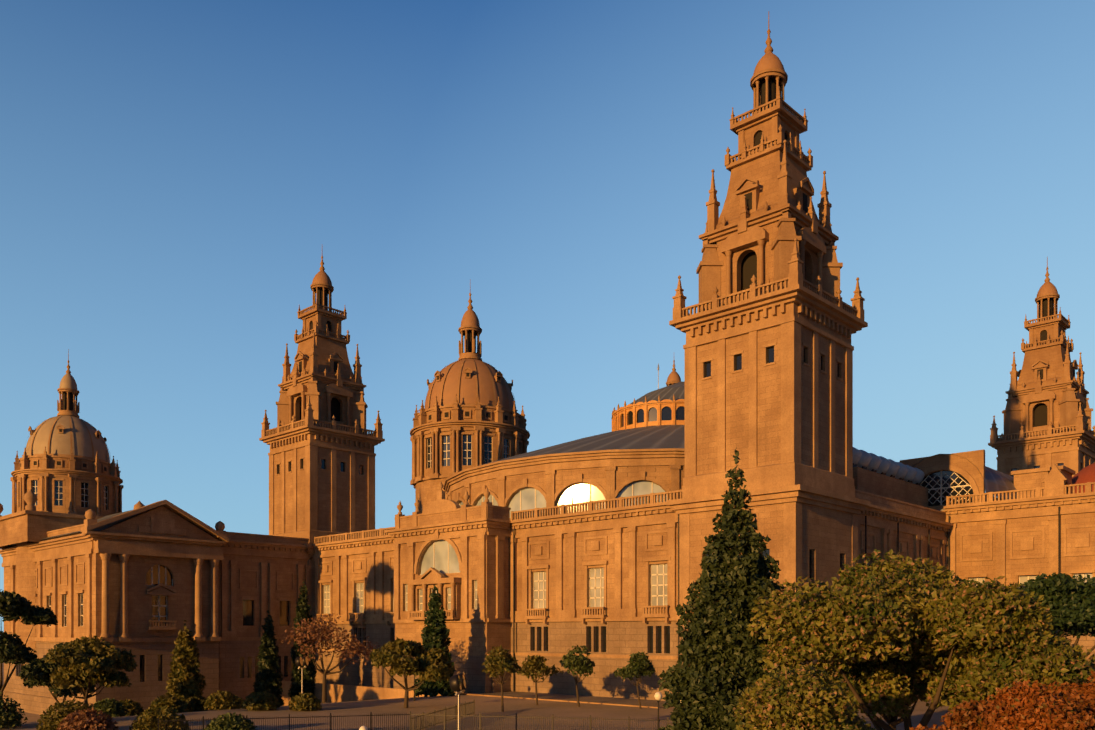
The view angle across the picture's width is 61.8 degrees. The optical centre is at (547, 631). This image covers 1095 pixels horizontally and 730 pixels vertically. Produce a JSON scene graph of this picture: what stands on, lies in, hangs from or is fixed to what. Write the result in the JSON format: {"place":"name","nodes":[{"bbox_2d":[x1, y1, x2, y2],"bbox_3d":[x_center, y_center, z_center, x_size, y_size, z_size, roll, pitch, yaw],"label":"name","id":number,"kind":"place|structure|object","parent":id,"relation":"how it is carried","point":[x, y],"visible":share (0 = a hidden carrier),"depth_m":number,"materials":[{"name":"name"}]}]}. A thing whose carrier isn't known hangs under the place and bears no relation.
{"place":"outdoors","nodes":[
{"label":"outdoors","id":0,"kind":"place"},
{"bbox_2d":[0,662,978,729],"bbox_3d":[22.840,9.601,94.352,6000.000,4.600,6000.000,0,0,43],"label":"ground","id":1,"kind":"structure","parent":0,"point":[484,706],"depth_m":80.72,"materials":[{"name":"grey concrete"}]},
{"bbox_2d":[0,692,27,728],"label":"bush","id":2,"kind":"object","parent":1,"relation":"on","point":[11,715],"depth_m":69.18,"materials":[{"name":"green plant"}]},
{"bbox_2d":[0,589,57,697],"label":"tree","id":3,"kind":"object","parent":1,"relation":"on","point":[15,606],"depth_m":100.94,"materials":[{"name":"green plant"}]},
{"bbox_2d":[19,640,96,706],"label":"tree","id":4,"kind":"object","parent":1,"relation":"on","point":[36,672],"depth_m":98.07,"materials":[{"name":"green plant"}]},
{"bbox_2d":[36,699,98,729],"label":"bush","id":5,"kind":"object","parent":1,"relation":"on","point":[52,722],"depth_m":64.95,"materials":[{"name":"green plant"}]},
{"bbox_2d":[56,707,118,729],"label":"bush","id":6,"kind":"object","parent":1,"relation":"on","point":[77,720],"depth_m":60.37,"materials":[{"name":"brown plant"}]},
{"bbox_2d":[44,635,137,704],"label":"tree","id":7,"kind":"object","parent":1,"relation":"on","point":[96,659],"depth_m":73.31,"materials":[{"name":"green plant"}]},
{"bbox_2d":[93,698,127,716],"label":"bush","id":8,"kind":"object","parent":1,"relation":"on","point":[112,707],"visible":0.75,"depth_m":80.68,"materials":[{"name":"green plant"}]},
{"bbox_2d":[118,699,143,716],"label":"bush","id":9,"kind":"object","parent":1,"relation":"on","point":[133,708],"visible":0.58,"depth_m":89.17,"materials":[{"name":"green plant"}]},
{"bbox_2d":[0,489,312,716],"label":"wing","id":10,"kind":"structure","parent":1,"relation":"on","point":[142,582],"depth_m":126.84,"materials":[{"name":"beige stone"}]},
{"bbox_2d":[10,349,123,648],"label":"dome","id":11,"kind":"structure","parent":10,"relation":"on","point":[62,464],"depth_m":134.77,"materials":[{"name":"stone"}]},
{"bbox_2d":[129,706,189,729],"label":"bush","id":12,"kind":"object","parent":1,"relation":"on","point":[148,719],"visible":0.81,"depth_m":61.84,"materials":[{"name":"green plant"}]},
{"bbox_2d":[149,694,186,712],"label":"bush","id":13,"kind":"object","parent":1,"relation":"on","point":[173,701],"visible":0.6,"depth_m":87.48,"materials":[{"name":"green plant"}]},
{"bbox_2d":[165,620,207,711],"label":"cypress","id":14,"kind":"object","parent":1,"relation":"on","point":[186,682],"depth_m":103.50,"materials":[{"name":"green plant"}]},
{"bbox_2d":[203,690,241,710],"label":"bush","id":15,"kind":"object","parent":1,"relation":"on","point":[220,700],"depth_m":86.64,"materials":[{"name":"green plant"}]},
{"bbox_2d":[203,712,256,729],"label":"bush","id":16,"kind":"object","parent":1,"relation":"on","point":[228,721],"depth_m":59.28,"materials":[{"name":"green plant"}]},
{"bbox_2d":[241,690,280,710],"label":"bush","id":17,"kind":"object","parent":1,"relation":"on","point":[264,700],"depth_m":84.68,"materials":[{"name":"green plant"}]},
{"bbox_2d":[253,610,284,705],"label":"conifer","id":18,"kind":"object","parent":1,"relation":"on","point":[268,678],"depth_m":119.51,"materials":[{"name":"green plant"}]},
{"bbox_2d":[295,656,308,693],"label":"floodlight","id":19,"kind":"object","parent":1,"relation":"on","point":[299,662],"visible":0.85,"depth_m":99.97,"materials":[{"name":"grey metal"}]},
{"bbox_2d":[288,579,316,703],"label":"conifer","id":20,"kind":"object","parent":1,"relation":"on","point":[309,679],"depth_m":127.49,"materials":[{"name":"green plant"}]},
{"bbox_2d":[288,693,321,710],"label":"bush","id":21,"kind":"object","parent":1,"relation":"on","point":[306,701],"visible":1,"depth_m":84.16,"materials":[{"name":"green plant"}]},
{"bbox_2d":[259,255,384,622],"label":"tower","id":22,"kind":"structure","parent":1,"relation":"on","point":[321,440],"depth_m":147.75,"materials":[{"name":"stone"}]},
{"bbox_2d":[278,613,379,702],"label":"tree","id":23,"kind":"object","parent":1,"relation":"on","point":[354,645],"depth_m":97.51,"materials":[{"name":"brown plant"}]},
{"bbox_2d":[369,637,453,707],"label":"tree","id":24,"kind":"object","parent":1,"relation":"on","point":[434,664],"depth_m":86.17,"materials":[{"name":"green plant"}]},
{"bbox_2d":[158,699,671,729],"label":"fence","id":25,"kind":"object","parent":1,"relation":"on","point":[465,709],"visible":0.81,"depth_m":64.01,"materials":[{"name":"grey metal"}]},
{"bbox_2d":[413,584,455,696],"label":"conifer","id":26,"kind":"object","parent":1,"relation":"on","point":[436,634],"depth_m":104.59,"materials":[{"name":"green plant"}]},
{"bbox_2d":[449,673,465,729],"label":"floodlight","id":27,"kind":"object","parent":1,"relation":"on","point":[457,682],"visible":1,"depth_m":58.36,"materials":[{"name":"grey metal"}]},
{"bbox_2d":[281,681,657,707],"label":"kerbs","id":28,"kind":"structure","parent":1,"relation":"on","point":[341,693],"depth_m":120.27,"materials":[{"name":"stone"}]},
{"bbox_2d":[481,645,523,711],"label":"tree","id":29,"kind":"object","parent":1,"relation":"on","point":[502,661],"depth_m":82.85,"materials":[{"name":"green plant"}]},
{"bbox_2d":[518,655,562,704],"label":"tree","id":30,"kind":"object","parent":1,"relation":"on","point":[531,669],"depth_m":90.31,"materials":[{"name":"green plant"}]},
{"bbox_2d":[559,645,594,706],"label":"tree","id":31,"kind":"object","parent":1,"relation":"on","point":[581,664],"depth_m":88.06,"materials":[{"name":"green plant"}]},
{"bbox_2d":[312,447,952,700],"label":"palace","id":32,"kind":"structure","parent":1,"relation":"on","point":[599,581],"depth_m":109.94,"materials":[{"name":"stone"}]},
{"bbox_2d":[410,289,529,511],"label":"dome","id":33,"kind":"structure","parent":32,"relation":"on","point":[467,416],"depth_m":191.36,"materials":[{"name":"stone"}]},
{"bbox_2d":[443,363,684,520],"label":"oval hall","id":34,"kind":"structure","parent":32,"relation":"on","point":[639,449],"depth_m":120.63,"materials":[{"name":"stone"}]},
{"bbox_2d":[614,651,655,708],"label":"tree","id":35,"kind":"object","parent":1,"relation":"on","point":[639,663],"depth_m":86.44,"materials":[{"name":"green plant"}]},
{"bbox_2d":[654,692,661,728],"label":"globe lamp","id":36,"kind":"object","parent":1,"relation":"on","point":[658,696],"visible":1,"depth_m":60.70,"materials":[{"name":"white glass"}]},
{"bbox_2d":[666,360,681,385],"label":"cupola","id":37,"kind":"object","parent":1,"relation":"on","point":[673,377],"depth_m":222.07,"materials":[{"name":"stone"}]},
{"bbox_2d":[656,448,802,729],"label":"conifer tree","id":38,"kind":"object","parent":1,"relation":"on","point":[713,647],"depth_m":47.31,"materials":[{"name":"green plant"}]},
{"bbox_2d":[666,11,870,668],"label":"tower","id":39,"kind":"structure","parent":1,"relation":"on","point":[772,325],"depth_m":90.70,"materials":[{"name":"stone"}]},
{"bbox_2d":[733,663,875,729],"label":"bush","id":40,"kind":"object","parent":1,"relation":"on","point":[814,698],"depth_m":33.55,"materials":[{"name":"green plant"}]},
{"bbox_2d":[830,564,978,729],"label":"tree","id":41,"kind":"object","parent":1,"relation":"on","point":[920,674],"depth_m":47.43,"materials":[{"name":"plant"}]},
{"bbox_2d":[747,549,1094,729],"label":"tree","id":42,"kind":"object","parent":1,"relation":"on","point":[925,611],"depth_m":40.84,"materials":[{"name":"green plant"}]},
{"bbox_2d":[900,449,1094,669],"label":"block","id":43,"kind":"structure","parent":1,"relation":"on","point":[1035,523],"depth_m":110.72,"materials":[{"name":"stone"}]},
{"bbox_2d":[909,679,1094,729],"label":"bush","id":44,"kind":"object","parent":1,"relation":"on","point":[1036,706],"visible":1,"depth_m":29.43,"materials":[{"name":"orange plant"}]},
{"bbox_2d":[988,257,1094,499],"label":"tower","id":45,"kind":"structure","parent":1,"relation":"on","point":[1047,415],"depth_m":163.26,"materials":[{"name":"stone"}]},
{"bbox_2d":[1010,572,1094,655],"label":"tree","id":46,"kind":"object","parent":1,"relation":"on","point":[1069,600],"depth_m":65.05,"materials":[{"name":"green plant"}]},
{"bbox_2d":[1045,670,1094,706],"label":"hedge","id":47,"kind":"object","parent":1,"relation":"on","point":[1065,687],"visible":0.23,"depth_m":33.06,"materials":[{"name":"orange plant"}]},
{"bbox_2d":[0,0,1094,631],"label":"sky","id":48,"kind":"structure","parent":0,"point":[177,177],"materials":[{"name":"blue"}]},
{"bbox_2d":[468,692,668,707],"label":"wall","id":49,"kind":"structure","parent":0,"point":[626,701],"depth_m":99.39,"materials":[{"name":"brown stone"}]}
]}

